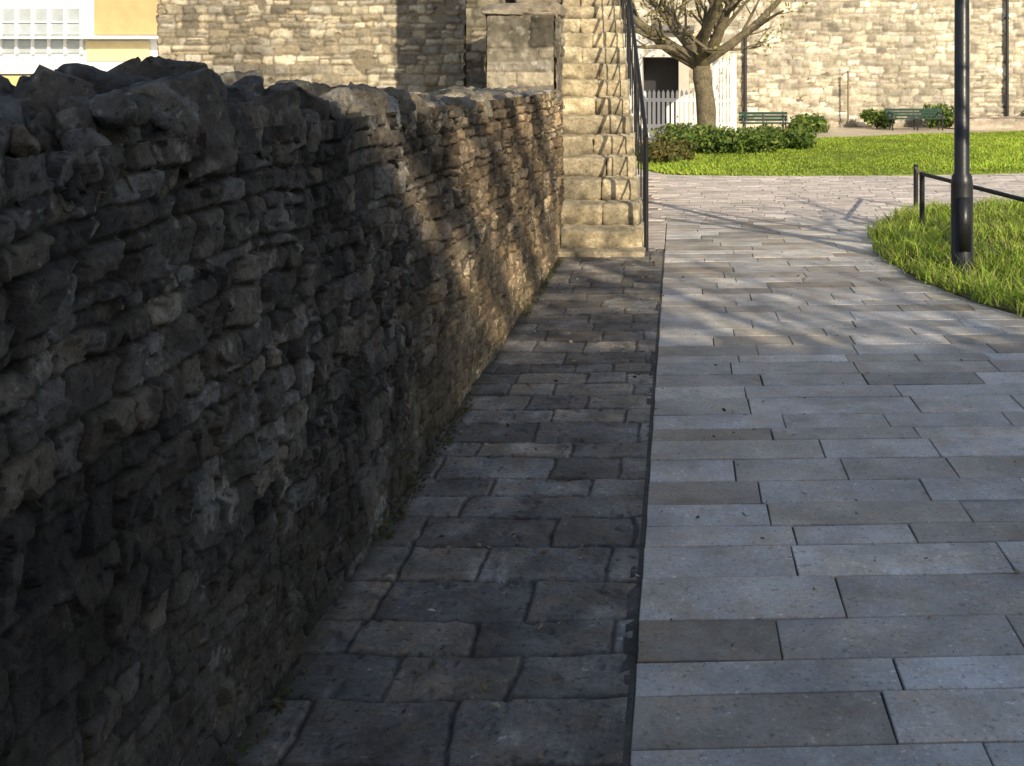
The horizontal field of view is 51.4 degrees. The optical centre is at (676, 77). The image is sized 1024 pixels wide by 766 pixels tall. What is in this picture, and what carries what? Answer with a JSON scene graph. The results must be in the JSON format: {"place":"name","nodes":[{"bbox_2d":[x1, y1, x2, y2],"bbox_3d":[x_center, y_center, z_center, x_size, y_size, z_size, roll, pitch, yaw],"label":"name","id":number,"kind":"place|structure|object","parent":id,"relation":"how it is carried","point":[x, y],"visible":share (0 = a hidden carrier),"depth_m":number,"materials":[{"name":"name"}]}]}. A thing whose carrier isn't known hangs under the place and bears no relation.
{"place":"outdoors","nodes":[
{"label":"outdoors","id":0,"kind":"place"},
{"bbox_2d":[224,248,662,765],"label":"flagstone pavement","id":1,"kind":"structure","parent":0,"point":[395,635],"depth_m":3.22,"materials":[{"name":"grey stone"}]},
{"bbox_2d":[226,257,563,765],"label":"wall weeds","id":2,"kind":"object","parent":1,"relation":"on","point":[279,709],"depth_m":3.62,"materials":[{"name":"green plant"}]},
{"bbox_2d":[712,53,735,131],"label":"picket gate","id":3,"kind":"structure","parent":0,"point":[716,66],"depth_m":27.00,"materials":[{"name":"white wood"}]},
{"bbox_2d":[613,213,1023,765],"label":"paved path","id":4,"kind":"structure","parent":0,"point":[704,688],"depth_m":3.71,"materials":[{"name":"stone"}]},
{"bbox_2d":[340,256,1023,758],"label":"leaf litter","id":5,"kind":"object","parent":4,"relation":"on","point":[496,704],"visible":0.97,"depth_m":3.67,"materials":[{"name":"brown plant"}]},
{"bbox_2d":[633,127,1023,144],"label":"gravel path","id":6,"kind":"structure","parent":0,"point":[850,131],"depth_m":30.32,"materials":[{"name":"beige gravel"}]},
{"bbox_2d":[623,25,693,131],"bbox_3d":[-0.925,0.025,31.425,2.850,3.050,3.150,0,0,0],"label":"white gatehouse","id":7,"kind":"object","parent":6,"relation":"on","point":[661,70],"visible":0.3,"depth_m":31.50,"materials":[{"name":"white painted wood"},{"name":"white plaster"}]},
{"bbox_2d":[644,58,678,128],"bbox_3d":[-0.475,0.475,31.550,1.050,2.150,0.100,0,0,0],"label":"dark doorway","id":8,"kind":"structure","parent":7,"relation":"in","point":[660,74],"depth_m":31.50,"materials":[{"name":"black paint"}]},
{"bbox_2d":[639,90,696,137],"bbox_3d":[-0.155,0.885,26.040,1.790,1.330,0.100,0,0,0],"label":"picket fence","id":9,"kind":"object","parent":6,"relation":"on","point":[663,99],"visible":0.45,"depth_m":26.00,"materials":[{"name":"white wood"}]},
{"bbox_2d":[739,112,789,128],"bbox_3d":[2.328,1.242,27.846,1.320,0.648,0.569,0,0,-3],"label":"park bench","id":10,"kind":"object","parent":6,"relation":"on","point":[760,116],"visible":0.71,"depth_m":28.04,"materials":[{"name":"green paint"}]},
{"bbox_2d":[786,112,830,132],"bbox_3d":[3.719,1.296,29.580,1.337,0.637,1.076,0,0,0],"label":"shrub","id":11,"kind":"object","parent":6,"relation":"on","point":[817,122],"visible":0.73,"depth_m":29.34,"materials":[{"name":"green plant"}]},
{"bbox_2d":[621,0,1023,126],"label":"town wall","id":12,"kind":"structure","parent":6,"relation":"on","point":[893,53],"depth_m":32.97,"materials":[{"name":"stone"}]},
{"bbox_2d":[742,38,747,111],"bbox_3d":[2.150,-0.100,32.892,0.160,2.900,0.195,0,0,0],"label":"drainpipe","id":13,"kind":"object","parent":12,"relation":"attached to","point":[745,66],"visible":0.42,"depth_m":32.81,"materials":[{"name":"black metal"}]},
{"bbox_2d":[1003,0,1008,116],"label":"drainpipe","id":14,"kind":"object","parent":12,"relation":"attached to","point":[1006,62],"visible":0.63,"depth_m":32.81,"materials":[{"name":"black metal"}]},
{"bbox_2d":[847,71,849,126],"bbox_3d":[5.350,0.670,32.600,0.092,1.760,0.092,0,0,-23],"label":"marker post","id":15,"kind":"object","parent":6,"relation":"on","point":[848,72],"visible":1,"depth_m":32.57,"materials":[{"name":"grey metal"}]},
{"bbox_2d":[859,108,897,128],"bbox_3d":[6.219,1.240,31.994,1.191,0.701,1.056,0,0,0],"label":"shrub","id":16,"kind":"object","parent":6,"relation":"on","point":[876,118],"visible":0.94,"depth_m":31.73,"materials":[{"name":"green plant"}]},
{"bbox_2d":[885,108,946,130],"bbox_3d":[7.099,1.242,31.047,1.720,0.648,0.569,0,0,-1],"label":"park bench","id":17,"kind":"object","parent":6,"relation":"on","point":[913,112],"visible":1,"depth_m":31.25,"materials":[{"name":"green paint"}]},
{"bbox_2d":[920,101,953,127],"bbox_3d":[8.190,1.181,32.191,1.390,0.905,0.908,0,0,0],"label":"shrub","id":18,"kind":"object","parent":6,"relation":"on","point":[948,114],"visible":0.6,"depth_m":32.00,"materials":[{"name":"green plant"}]},
{"bbox_2d":[970,115,1023,129],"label":"kerb wall","id":19,"kind":"structure","parent":6,"relation":"on","point":[998,123],"depth_m":31.19,"materials":[{"name":"stone"}]},
{"bbox_2d":[636,166,1023,250],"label":"sett paving","id":20,"kind":"structure","parent":0,"point":[827,198],"depth_m":13.71,"materials":[{"name":"stone"}]},
{"bbox_2d":[462,0,504,88],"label":"stone buttress","id":21,"kind":"structure","parent":20,"relation":"on","point":[474,45],"depth_m":11.99,"materials":[{"name":"beige stone"}]},
{"bbox_2d":[481,0,565,145],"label":"stone pier","id":22,"kind":"structure","parent":20,"relation":"on","point":[523,44],"depth_m":9.89,"materials":[{"name":"beige stone"}]},
{"bbox_2d":[505,0,564,80],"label":"stair side wall","id":23,"kind":"structure","parent":20,"relation":"on","point":[562,33],"depth_m":11.82,"materials":[{"name":"stone"}]},
{"bbox_2d":[636,130,1023,175],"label":"lawn","id":24,"kind":"structure","parent":0,"point":[833,174],"depth_m":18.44,"materials":[{"name":"plant"}]},
{"bbox_2d":[634,135,702,162],"bbox_3d":[-0.342,1.293,19.328,1.432,0.591,2.048,0,0,31],"label":"shrub","id":25,"kind":"object","parent":24,"relation":"on","point":[679,150],"visible":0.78,"depth_m":19.04,"materials":[{"name":"green plant"}]},
{"bbox_2d":[651,115,708,148],"bbox_3d":[0.075,1.183,22.462,1.501,0.802,1.473,0,0,-26],"label":"shrub","id":26,"kind":"object","parent":24,"relation":"on","point":[672,130],"visible":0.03,"depth_m":22.23,"materials":[{"name":"green plant"}]},
{"bbox_2d":[648,122,787,153],"bbox_3d":[0.823,1.229,21.480,2.856,0.710,2.078,0,0,0],"label":"shrub","id":27,"kind":"object","parent":24,"relation":"on","point":[710,138],"visible":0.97,"depth_m":20.92,"materials":[{"name":"green plant"}]},
{"bbox_2d":[749,114,818,148],"bbox_3d":[2.076,1.183,22.633,2.000,0.819,1.626,0,0,43],"label":"shrub","id":28,"kind":"object","parent":24,"relation":"on","point":[797,137],"visible":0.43,"depth_m":22.20,"materials":[{"name":"green plant"}]},
{"label":"ground","id":29,"kind":"structure","parent":0,"visible":0},
{"bbox_2d":[0,0,158,75],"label":"walls","id":30,"kind":"structure","parent":29,"relation":"on","point":[19,64],"depth_m":40.00,"materials":[{"name":"white paint"}]},
{"bbox_2d":[3,8,79,52],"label":"windows","id":31,"kind":"structure","parent":30,"relation":"attached to","point":[73,14],"depth_m":39.90,"materials":[{"name":"white glass"}]},
{"bbox_2d":[0,0,83,53],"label":"mullions","id":32,"kind":"object","parent":30,"relation":"attached to","point":[48,21],"visible":1,"depth_m":39.80,"materials":[{"name":"white wood"}]},
{"bbox_2d":[3,0,157,85],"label":"cladding panels","id":33,"kind":"object","parent":30,"relation":"attached to","point":[124,17],"visible":0.54,"depth_m":39.90,"materials":[{"name":"yellow paint"}]},
{"bbox_2d":[0,56,564,765],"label":"rubble stone wall","id":34,"kind":"structure","parent":29,"relation":"on","point":[254,332],"depth_m":2.31,"materials":[{"name":"grey stone"}]},
{"bbox_2d":[156,0,466,92],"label":"ruined stone wall","id":35,"kind":"structure","parent":29,"relation":"on","point":[412,45],"depth_m":14.98,"materials":[{"name":"beige stone"}]},
{"bbox_2d":[558,0,645,257],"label":"stone staircase","id":36,"kind":"structure","parent":29,"relation":"on","point":[601,214],"depth_m":10.63,"materials":[{"name":"beige stone"}]},
{"bbox_2d":[621,0,647,250],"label":"stair railing","id":37,"kind":"object","parent":36,"relation":"on","point":[627,12],"visible":0.94,"depth_m":10.39,"materials":[{"name":"black metal"}]},
{"bbox_2d":[620,0,807,126],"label":"park tree","id":38,"kind":"object","parent":29,"relation":"on","point":[699,54],"visible":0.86,"depth_m":23.76,"materials":[{"name":"brown plant"}]},
{"bbox_2d":[864,192,1023,316],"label":"tall grass","id":39,"kind":"structure","parent":29,"relation":"on","point":[989,292],"depth_m":8.94,"materials":[{"name":"green plant"}]},
{"bbox_2d":[950,0,972,275],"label":"street lamp","id":40,"kind":"object","parent":39,"relation":"on","point":[961,240],"visible":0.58,"depth_m":8.14,"materials":[{"name":"black metal"}]},
{"bbox_2d":[913,164,1023,229],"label":"knee rail","id":41,"kind":"object","parent":39,"relation":"on","point":[917,171],"visible":0.73,"depth_m":10.28,"materials":[{"name":"black metal"}]}
]}

